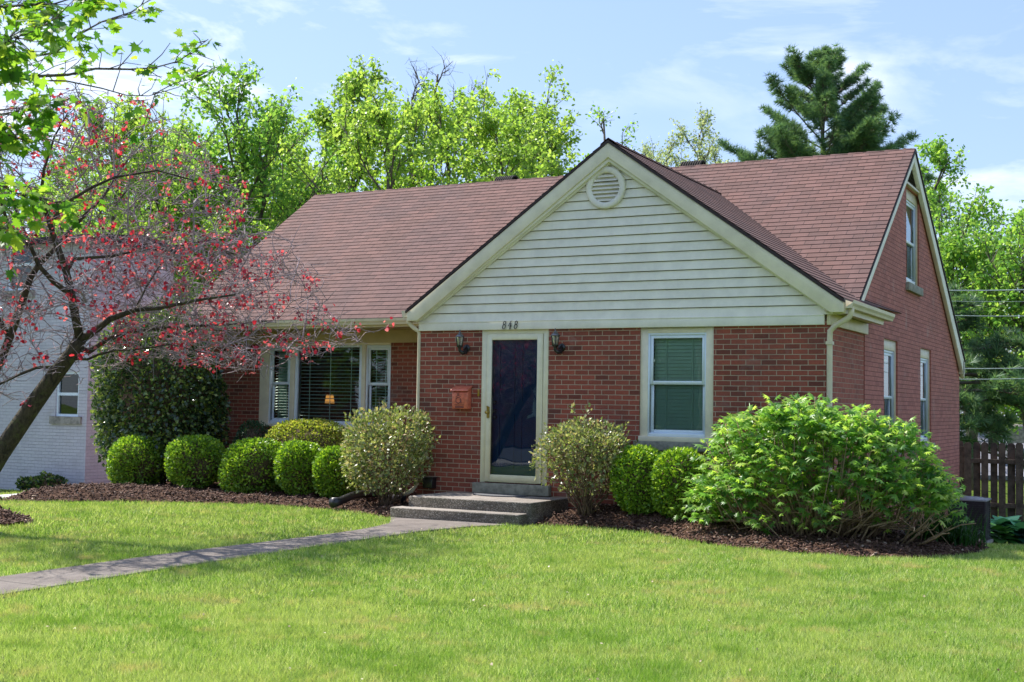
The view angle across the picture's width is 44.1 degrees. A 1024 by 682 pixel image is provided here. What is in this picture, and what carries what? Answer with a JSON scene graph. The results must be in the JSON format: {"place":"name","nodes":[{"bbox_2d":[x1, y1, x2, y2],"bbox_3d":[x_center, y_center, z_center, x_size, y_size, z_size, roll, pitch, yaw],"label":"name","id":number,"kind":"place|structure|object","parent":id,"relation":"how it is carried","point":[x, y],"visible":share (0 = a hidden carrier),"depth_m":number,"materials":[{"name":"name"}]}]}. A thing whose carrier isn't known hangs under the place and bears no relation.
{"place":"outdoors","nodes":[
{"label":"outdoors","id":0,"kind":"place"},
{"bbox_2d":[0,493,19,497],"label":"driveway","id":1,"kind":"structure","parent":0,"point":[6,495],"depth_m":22.61,"materials":[{"name":"concrete"}]},
{"bbox_2d":[325,395,333,402],"bbox_3d":[-3.395,1.629,23.425,0.240,1.270,0.234,-1,-3,28],"label":"floor lamp","id":2,"kind":"object","parent":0,"point":[329,400],"visible":0.39,"depth_m":23.39,"materials":[{"name":"orange"}]},
{"bbox_2d":[0,419,1023,681],"bbox_3d":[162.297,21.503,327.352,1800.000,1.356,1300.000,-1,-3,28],"label":"ground","id":3,"kind":"structure","parent":0,"point":[468,591],"depth_m":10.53,"materials":[{"name":"green plant"}]},
{"bbox_2d":[0,151,28,230],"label":"deciduous tree","id":4,"kind":"object","parent":3,"relation":"on","point":[6,201],"visible":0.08,"depth_m":47.20,"materials":[{"name":"green plant"}]},
{"bbox_2d":[0,511,30,524],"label":"mulch bed","id":5,"kind":"object","parent":3,"relation":"on","point":[6,517],"visible":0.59,"depth_m":15.45,"materials":[{"name":"brown wood"}]},
{"bbox_2d":[0,73,393,471],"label":"redbud tree","id":6,"kind":"object","parent":5,"relation":"on","point":[18,426],"visible":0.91,"depth_m":14.50,"materials":[{"name":"red plant"}]},
{"bbox_2d":[15,476,29,490],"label":"foundation shrub","id":7,"kind":"object","parent":3,"relation":"on","point":[21,482],"visible":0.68,"depth_m":26.02,"materials":[{"name":"green plant"}]},
{"bbox_2d":[24,475,38,489],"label":"foundation shrub","id":8,"kind":"object","parent":3,"relation":"on","point":[30,483],"visible":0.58,"depth_m":25.89,"materials":[{"name":"green plant"}]},
{"bbox_2d":[34,470,53,488],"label":"foundation shrub","id":9,"kind":"object","parent":3,"relation":"on","point":[42,479],"visible":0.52,"depth_m":25.78,"materials":[{"name":"green plant"}]},
{"bbox_2d":[5,150,95,236],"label":"deciduous tree","id":10,"kind":"object","parent":3,"relation":"on","point":[55,174],"visible":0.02,"depth_m":50.16,"materials":[{"name":"green plant"}]},
{"bbox_2d":[46,474,68,486],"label":"foundation shrub","id":11,"kind":"object","parent":3,"relation":"on","point":[56,479],"visible":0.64,"depth_m":25.65,"materials":[{"name":"green plant"}]},
{"bbox_2d":[0,234,189,489],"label":"white house","id":12,"kind":"structure","parent":3,"relation":"on","point":[56,438],"depth_m":26.68,"materials":[{"name":"paint"}]},
{"bbox_2d":[1,245,34,297],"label":"window","id":13,"kind":"structure","parent":12,"relation":"in","point":[10,290],"depth_m":27.25,"materials":[{"name":"white plastic"}]},
{"bbox_2d":[49,372,81,424],"bbox_3d":[-9.277,1.188,26.372,0.901,1.091,0.140,-1,-3,28],"label":"window","id":14,"kind":"structure","parent":12,"relation":"in","point":[59,418],"depth_m":26.36,"materials":[{"name":"white plastic"}]},
{"bbox_2d":[0,0,231,281],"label":"maple tree","id":15,"kind":"object","parent":3,"relation":"on","point":[11,60],"visible":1,"depth_m":7.55,"materials":[{"name":"green plant"}]},
{"bbox_2d":[22,87,248,301],"bbox_3d":[-11.533,-1.515,36.684,6.167,12.124,6.793,-1,-3,31],"label":"deciduous tree","id":16,"kind":"object","parent":3,"relation":"on","point":[133,123],"visible":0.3,"depth_m":36.13,"materials":[{"name":"green plant"}]},
{"bbox_2d":[50,124,222,301],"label":"deciduous tree","id":17,"kind":"object","parent":3,"relation":"on","point":[95,223],"visible":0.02,"depth_m":43.48,"materials":[{"name":"green plant"}]},
{"bbox_2d":[81,139,267,296],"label":"deciduous tree","id":18,"kind":"object","parent":3,"relation":"on","point":[160,187],"visible":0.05,"depth_m":40.01,"materials":[{"name":"green plant"}]},
{"bbox_2d":[131,116,256,299],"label":"deciduous tree","id":19,"kind":"object","parent":3,"relation":"on","point":[190,136],"visible":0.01,"depth_m":47.32,"materials":[{"name":"green plant"}]},
{"bbox_2d":[1,480,416,516],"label":"mulch bed","id":20,"kind":"object","parent":3,"relation":"on","point":[160,495],"visible":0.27,"depth_m":19.00,"materials":[{"name":"brown wood"}]},
{"bbox_2d":[105,435,165,484],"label":"boxwood","id":21,"kind":"object","parent":20,"relation":"on","point":[131,459],"visible":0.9,"depth_m":21.31,"materials":[{"name":"green plant"}]},
{"bbox_2d":[87,296,232,483],"bbox_3d":[-6.241,0.924,22.393,2.923,3.525,1.820,-1,-3,28],"label":"holly bush","id":22,"kind":"object","parent":20,"relation":"on","point":[168,403],"visible":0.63,"depth_m":21.77,"materials":[{"name":"green plant"}]},
{"bbox_2d":[163,434,225,487],"bbox_3d":[-5.239,2.033,20.999,0.979,0.990,1.013,-1,-3,28],"label":"boxwood","id":23,"kind":"object","parent":20,"relation":"on","point":[195,460],"visible":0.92,"depth_m":20.72,"materials":[{"name":"green plant"}]},
{"bbox_2d":[217,436,282,493],"bbox_3d":[-4.184,2.032,20.415,1.043,0.999,1.032,-1,-3,28],"label":"boxwood","id":24,"kind":"object","parent":20,"relation":"on","point":[250,468],"visible":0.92,"depth_m":20.15,"materials":[{"name":"green plant"}]},
{"bbox_2d":[231,419,270,486],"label":"juniper shrub","id":25,"kind":"object","parent":20,"relation":"on","point":[251,432],"visible":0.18,"depth_m":21.96,"materials":[{"name":"green plant"}]},
{"bbox_2d":[272,438,322,495],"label":"boxwood","id":26,"kind":"object","parent":20,"relation":"on","point":[292,467],"visible":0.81,"depth_m":19.73,"materials":[{"name":"green plant"}]},
{"bbox_2d":[264,417,348,489],"bbox_3d":[-3.406,1.910,20.792,1.830,1.324,0.830,-1,-3,28],"label":"hedge shrub","id":27,"kind":"object","parent":20,"relation":"on","point":[303,430],"visible":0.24,"depth_m":20.57,"materials":[{"name":"green plant"}]},
{"bbox_2d":[312,445,364,497],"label":"boxwood","id":28,"kind":"object","parent":20,"relation":"on","point":[328,479],"visible":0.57,"depth_m":19.36,"materials":[{"name":"green plant"}]},
{"bbox_2d":[333,399,440,505],"bbox_3d":[-1.879,1.668,18.358,1.740,1.662,1.435,-1,-3,28],"label":"viburnum","id":29,"kind":"object","parent":20,"relation":"on","point":[403,449],"visible":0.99,"depth_m":18.19,"materials":[{"name":"green plant"}]},
{"bbox_2d":[166,152,290,299],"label":"deciduous tree","id":30,"kind":"object","parent":3,"relation":"on","point":[224,218],"visible":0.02,"depth_m":42.67,"materials":[{"name":"green plant"}]},
{"bbox_2d":[112,56,364,343],"bbox_3d":[-8.637,-2.088,40.291,6.985,13.874,7.732,-1,-3,28],"label":"deciduous tree","id":31,"kind":"object","parent":3,"relation":"on","point":[267,132],"visible":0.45,"depth_m":39.54,"materials":[{"name":"green plant"}]},
{"bbox_2d":[0,517,505,595],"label":"walkway","id":32,"kind":"structure","parent":3,"relation":"on","point":[78,573],"depth_m":12.31,"materials":[{"name":"concrete"}]},
{"bbox_2d":[218,116,334,276],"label":"deciduous tree","id":33,"kind":"object","parent":3,"relation":"on","point":[288,138],"visible":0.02,"depth_m":48.80,"materials":[{"name":"green plant"}]},
{"bbox_2d":[241,50,446,231],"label":"deciduous tree","id":34,"kind":"object","parent":3,"relation":"on","point":[331,126],"visible":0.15,"depth_m":43.80,"materials":[{"name":"green plant"}]},
{"bbox_2d":[251,69,468,240],"bbox_3d":[-3.755,-1.678,37.657,6.530,12.838,7.193,-1,-4,34],"label":"deciduous tree","id":35,"kind":"object","parent":3,"relation":"on","point":[392,139],"visible":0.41,"depth_m":37.85,"materials":[{"name":"green plant"}]},
{"bbox_2d":[364,53,467,185],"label":"bare tree","id":36,"kind":"object","parent":3,"relation":"on","point":[412,98],"visible":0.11,"depth_m":55.02,"materials":[{"name":"grey plant"}]},
{"bbox_2d":[338,67,579,189],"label":"deciduous tree","id":37,"kind":"object","parent":3,"relation":"on","point":[444,132],"visible":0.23,"depth_m":41.69,"materials":[{"name":"green plant"}]},
{"bbox_2d":[423,77,501,182],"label":"bare tree","id":38,"kind":"object","parent":3,"relation":"on","point":[469,126],"visible":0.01,"depth_m":60.30,"materials":[{"name":"grey plant"}]},
{"bbox_2d":[390,492,567,525],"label":"front steps","id":39,"kind":"structure","parent":3,"relation":"on","point":[471,507],"depth_m":16.83,"materials":[{"name":"grey concrete"}]},
{"bbox_2d":[473,493,527,496],"bbox_3d":[-0.227,2.151,17.601,0.840,0.013,0.340,-1,-3,28],"label":"door mat","id":40,"kind":"object","parent":39,"relation":"on","point":[493,495],"depth_m":17.53,"materials":[{"name":"rubber"}]},
{"bbox_2d":[0,482,989,558],"bbox_3d":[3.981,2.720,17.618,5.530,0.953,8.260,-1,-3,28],"label":"mulch bed","id":41,"kind":"object","parent":3,"relation":"on","point":[643,521],"visible":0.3,"depth_m":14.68,"materials":[{"name":"brown wood"}]},
{"bbox_2d":[329,490,406,507],"bbox_3d":[-2.014,2.316,18.581,0.862,0.214,1.455,-1,-3,28],"label":"drain pipe","id":42,"kind":"object","parent":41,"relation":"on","point":[339,501],"visible":0.67,"depth_m":18.42,"materials":[{"name":"black plastic"}]},
{"bbox_2d":[528,403,637,516],"bbox_3d":[0.905,1.579,16.562,1.421,1.561,1.305,-1,-3,28],"label":"viburnum","id":43,"kind":"object","parent":41,"relation":"on","point":[608,439],"visible":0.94,"depth_m":16.43,"materials":[{"name":"green plant"}]},
{"bbox_2d":[609,444,661,514],"bbox_3d":[1.642,1.800,16.283,0.781,0.964,0.823,-1,-3,28],"label":"boxwood","id":44,"kind":"object","parent":41,"relation":"on","point":[630,487],"visible":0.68,"depth_m":16.06,"materials":[{"name":"green plant"}]},
{"bbox_2d":[648,446,708,517],"bbox_3d":[2.126,1.796,15.926,0.789,0.967,0.789,-1,-3,28],"label":"boxwood","id":45,"kind":"object","parent":41,"relation":"on","point":[666,474],"visible":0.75,"depth_m":15.71,"materials":[{"name":"green plant"}]},
{"bbox_2d":[668,392,975,547],"bbox_3d":[3.570,1.455,14.823,3.631,1.722,2.123,-1,-3,28],"label":"hydrangea","id":46,"kind":"object","parent":41,"relation":"on","point":[886,476],"visible":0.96,"depth_m":14.35,"materials":[{"name":"green plant"}]},
{"bbox_2d":[891,499,974,543],"bbox_3d":[4.990,2.067,14.681,1.288,0.665,1.139,-1,-3,28],"label":"lily clump","id":47,"kind":"object","parent":41,"relation":"on","point":[927,534],"visible":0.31,"depth_m":14.58,"materials":[{"name":"green plant"}]},
{"bbox_2d":[938,506,1003,548],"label":"lily clump","id":48,"kind":"object","parent":41,"relation":"on","point":[960,538],"visible":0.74,"depth_m":14.44,"materials":[{"name":"green plant"}]},
{"bbox_2d":[423,94,575,186],"bbox_3d":[-0.474,-1.438,38.698,6.385,12.552,7.033,0,-3,8],"label":"deciduous tree","id":49,"kind":"object","parent":3,"relation":"on","point":[493,124],"visible":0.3,"depth_m":38.23,"materials":[{"name":"green plant"}]},
{"bbox_2d":[427,60,590,183],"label":"deciduous tree","id":50,"kind":"object","parent":3,"relation":"on","point":[558,139],"visible":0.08,"depth_m":46.19,"materials":[{"name":"green plant"}]},
{"bbox_2d":[174,138,965,526],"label":"brick house","id":51,"kind":"structure","parent":3,"relation":"on","point":[716,292],"depth_m":18.19,"materials":[{"name":"red brick"}]},
{"bbox_2d":[268,346,290,423],"bbox_3d":[-4.135,0.791,22.729,0.480,1.394,0.140,-1,-3,28],"label":"window","id":52,"kind":"structure","parent":51,"relation":"in","point":[271,417],"depth_m":22.77,"materials":[{"name":"white plastic"}]},
{"bbox_2d":[294,345,361,425],"bbox_3d":[-3.205,0.780,22.219,1.440,1.394,0.120,-1,-3,28],"label":"window","id":53,"kind":"structure","parent":51,"relation":"in","point":[298,363],"depth_m":22.30,"materials":[{"name":"black glass"}]},
{"bbox_2d":[365,345,390,425],"bbox_3d":[-2.268,0.770,21.740,0.505,1.394,0.140,-1,-3,28],"label":"window","id":54,"kind":"structure","parent":51,"relation":"in","point":[368,403],"depth_m":21.79,"materials":[{"name":"white plastic"}]},
{"bbox_2d":[450,386,472,408],"bbox_3d":[-0.733,0.812,18.234,0.290,0.338,0.149,-1,-3,28],"label":"mailbox","id":55,"kind":"object","parent":51,"relation":"attached to","point":[461,397],"visible":1,"depth_m":18.19,"materials":[{"name":"orange metal"}]},
{"bbox_2d":[455,330,469,354],"bbox_3d":[-0.717,0.018,18.247,0.246,0.364,0.141,4,-4,-45],"label":"wall lantern","id":56,"kind":"object","parent":51,"relation":"attached to","point":[459,336],"depth_m":18.19,"materials":[{"name":"metal"}]},
{"bbox_2d":[491,340,536,475],"bbox_3d":[0.072,0.946,17.976,0.960,2.130,0.085,-1,-3,28],"label":"front door","id":57,"kind":"structure","parent":51,"relation":"in","point":[514,398],"depth_m":18.00,"materials":[{"name":"blue paint"}]},
{"bbox_2d":[485,334,543,483],"bbox_3d":[0.013,0.951,17.886,0.900,2.108,0.119,-1,-3,28],"label":"storm door","id":58,"kind":"structure","parent":51,"relation":"in","point":[489,477],"depth_m":17.91,"materials":[{"name":"beige glass"}]},
{"bbox_2d":[551,328,565,353],"bbox_3d":[0.635,0.003,17.531,0.246,0.364,0.141,4,-4,-45],"label":"wall lantern","id":59,"kind":"object","parent":51,"relation":"attached to","point":[555,334],"depth_m":17.47,"materials":[{"name":"metal"}]},
{"bbox_2d":[648,332,705,437],"bbox_3d":[2.227,0.586,16.870,0.850,1.409,0.132,-1,-3,28],"label":"window","id":60,"kind":"structure","parent":51,"relation":"in","point":[689,375],"depth_m":16.92,"materials":[{"name":"glass"}]},
{"bbox_2d":[884,350,893,425],"bbox_3d":[5.717,0.862,19.366,0.095,1.444,0.860,-1,-3,28],"label":"window","id":61,"kind":"structure","parent":51,"relation":"in","point":[890,354],"depth_m":19.70,"materials":[{"name":"white plastic"}]},
{"bbox_2d":[906,199,914,283],"bbox_3d":[6.596,-1.640,21.078,0.095,1.364,0.960,-1,-3,28],"label":"window","id":62,"kind":"structure","parent":51,"relation":"in","point":[910,208],"depth_m":21.31,"materials":[{"name":"grey glass"}]},
{"bbox_2d":[920,358,927,440],"bbox_3d":[7.120,1.020,22.013,0.095,1.444,0.860,-1,-3,28],"label":"window","id":63,"kind":"structure","parent":51,"relation":"in","point":[923,362],"depth_m":22.30,"materials":[{"name":"white plastic"}]},
{"bbox_2d":[579,104,638,161],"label":"deciduous tree","id":64,"kind":"object","parent":3,"relation":"on","point":[602,121],"visible":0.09,"depth_m":52.70,"materials":[{"name":"green plant"}]},
{"bbox_2d":[637,137,669,163],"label":"pale tree","id":65,"kind":"object","parent":3,"relation":"on","point":[646,151],"visible":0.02,"depth_m":77.77,"materials":[{"name":"green plant"}]},
{"bbox_2d":[638,102,738,166],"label":"pale tree","id":66,"kind":"object","parent":3,"relation":"on","point":[701,144],"visible":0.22,"depth_m":69.94,"materials":[{"name":"green plant"}]},
{"bbox_2d":[705,144,734,163],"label":"pale tree","id":67,"kind":"object","parent":3,"relation":"on","point":[713,155],"visible":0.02,"depth_m":72.46,"materials":[{"name":"green plant"}]},
{"bbox_2d":[716,42,920,360],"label":"pine tree","id":68,"kind":"object","parent":3,"relation":"on","point":[859,124],"visible":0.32,"depth_m":59.27,"materials":[{"name":"green plant"}]},
{"bbox_2d":[884,132,987,377],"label":"deciduous tree","id":69,"kind":"object","parent":3,"relation":"on","point":[939,155],"visible":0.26,"depth_m":47.41,"materials":[{"name":"green plant"}]},
{"bbox_2d":[920,163,968,336],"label":"deciduous tree","id":70,"kind":"object","parent":3,"relation":"on","point":[928,176],"visible":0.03,"depth_m":52.21,"materials":[{"name":"green plant"}]},
{"bbox_2d":[886,278,1023,468],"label":"spruce tree","id":71,"kind":"object","parent":3,"relation":"on","point":[978,395],"visible":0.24,"depth_m":33.11,"materials":[{"name":"green plant"}]},
{"bbox_2d":[948,496,992,543],"bbox_3d":[8.709,3.399,24.066,0.780,0.865,0.760,-1,-3,28],"label":"air conditioner","id":72,"kind":"object","parent":3,"relation":"on","point":[980,506],"visible":0.5,"depth_m":23.76,"materials":[{"name":"grey metal"}]},
{"bbox_2d":[926,183,1021,490],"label":"deciduous tree","id":73,"kind":"object","parent":3,"relation":"on","point":[955,249],"visible":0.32,"depth_m":40.20,"materials":[{"name":"green plant"}]},
{"bbox_2d":[956,200,1023,434],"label":"deciduous tree","id":74,"kind":"object","parent":3,"relation":"on","point":[1016,278],"visible":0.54,"depth_m":38.01,"materials":[{"name":"green plant"}]},
{"bbox_2d":[959,441,1023,536],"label":"wooden fence","id":75,"kind":"object","parent":3,"relation":"on","point":[980,479],"visible":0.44,"depth_m":26.13,"materials":[{"name":"brown wood"}]},
{"bbox_2d":[959,424,1023,481],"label":"grey roofed house","id":76,"kind":"structure","parent":3,"relation":"on","point":[1020,437],"depth_m":46.95,"materials":[{"name":"white"}]},
{"bbox_2d":[962,307,1023,423],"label":"deciduous tree","id":77,"kind":"object","parent":3,"relation":"on","point":[1000,361],"visible":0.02,"depth_m":57.48,"materials":[{"name":"green plant"}]},
{"bbox_2d":[991,523,1019,544],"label":"hosta","id":78,"kind":"object","parent":3,"relation":"on","point":[1002,531],"visible":0.66,"depth_m":24.41,"materials":[{"name":"green plant"}]},
{"bbox_2d":[991,515,1023,543],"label":"hosta","id":79,"kind":"object","parent":3,"relation":"on","point":[999,520],"visible":0.16,"depth_m":25.27,"materials":[{"name":"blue plant"}]},
{"bbox_2d":[1002,519,1023,544],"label":"hosta","id":80,"kind":"object","parent":3,"relation":"on","point":[1018,526],"visible":0.61,"depth_m":24.67,"materials":[{"name":"green plant"}]},
{"bbox_2d":[0,0,1023,415],"label":"sky","id":81,"kind":"structure","parent":0,"point":[953,68],"materials":[{"name":"blue"}]},
{"bbox_2d":[955,315,1002,316],"bbox_3d":[13.408,-0.746,31.001,7.036,0.348,0.018,1,-3,0],"label":"overhead cable","id":82,"kind":"object","parent":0,"point":[984,316],"visible":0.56,"depth_m":31.00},
{"bbox_2d":[949,289,1023,290],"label":"overhead cable","id":83,"kind":"object","parent":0,"point":[990,290],"visible":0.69,"depth_m":30.98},
{"bbox_2d":[959,378,1023,379],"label":"overhead cable","id":84,"kind":"object","parent":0,"point":[987,379],"visible":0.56,"depth_m":30.99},
{"bbox_2d":[962,301,1023,301],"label":"overhead cable","id":85,"kind":"object","parent":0,"point":[992,301],"visible":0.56,"depth_m":30.99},
{"bbox_2d":[965,368,1023,368],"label":"overhead cable","id":86,"kind":"object","parent":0,"point":[994,368],"visible":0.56,"depth_m":30.98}
]}

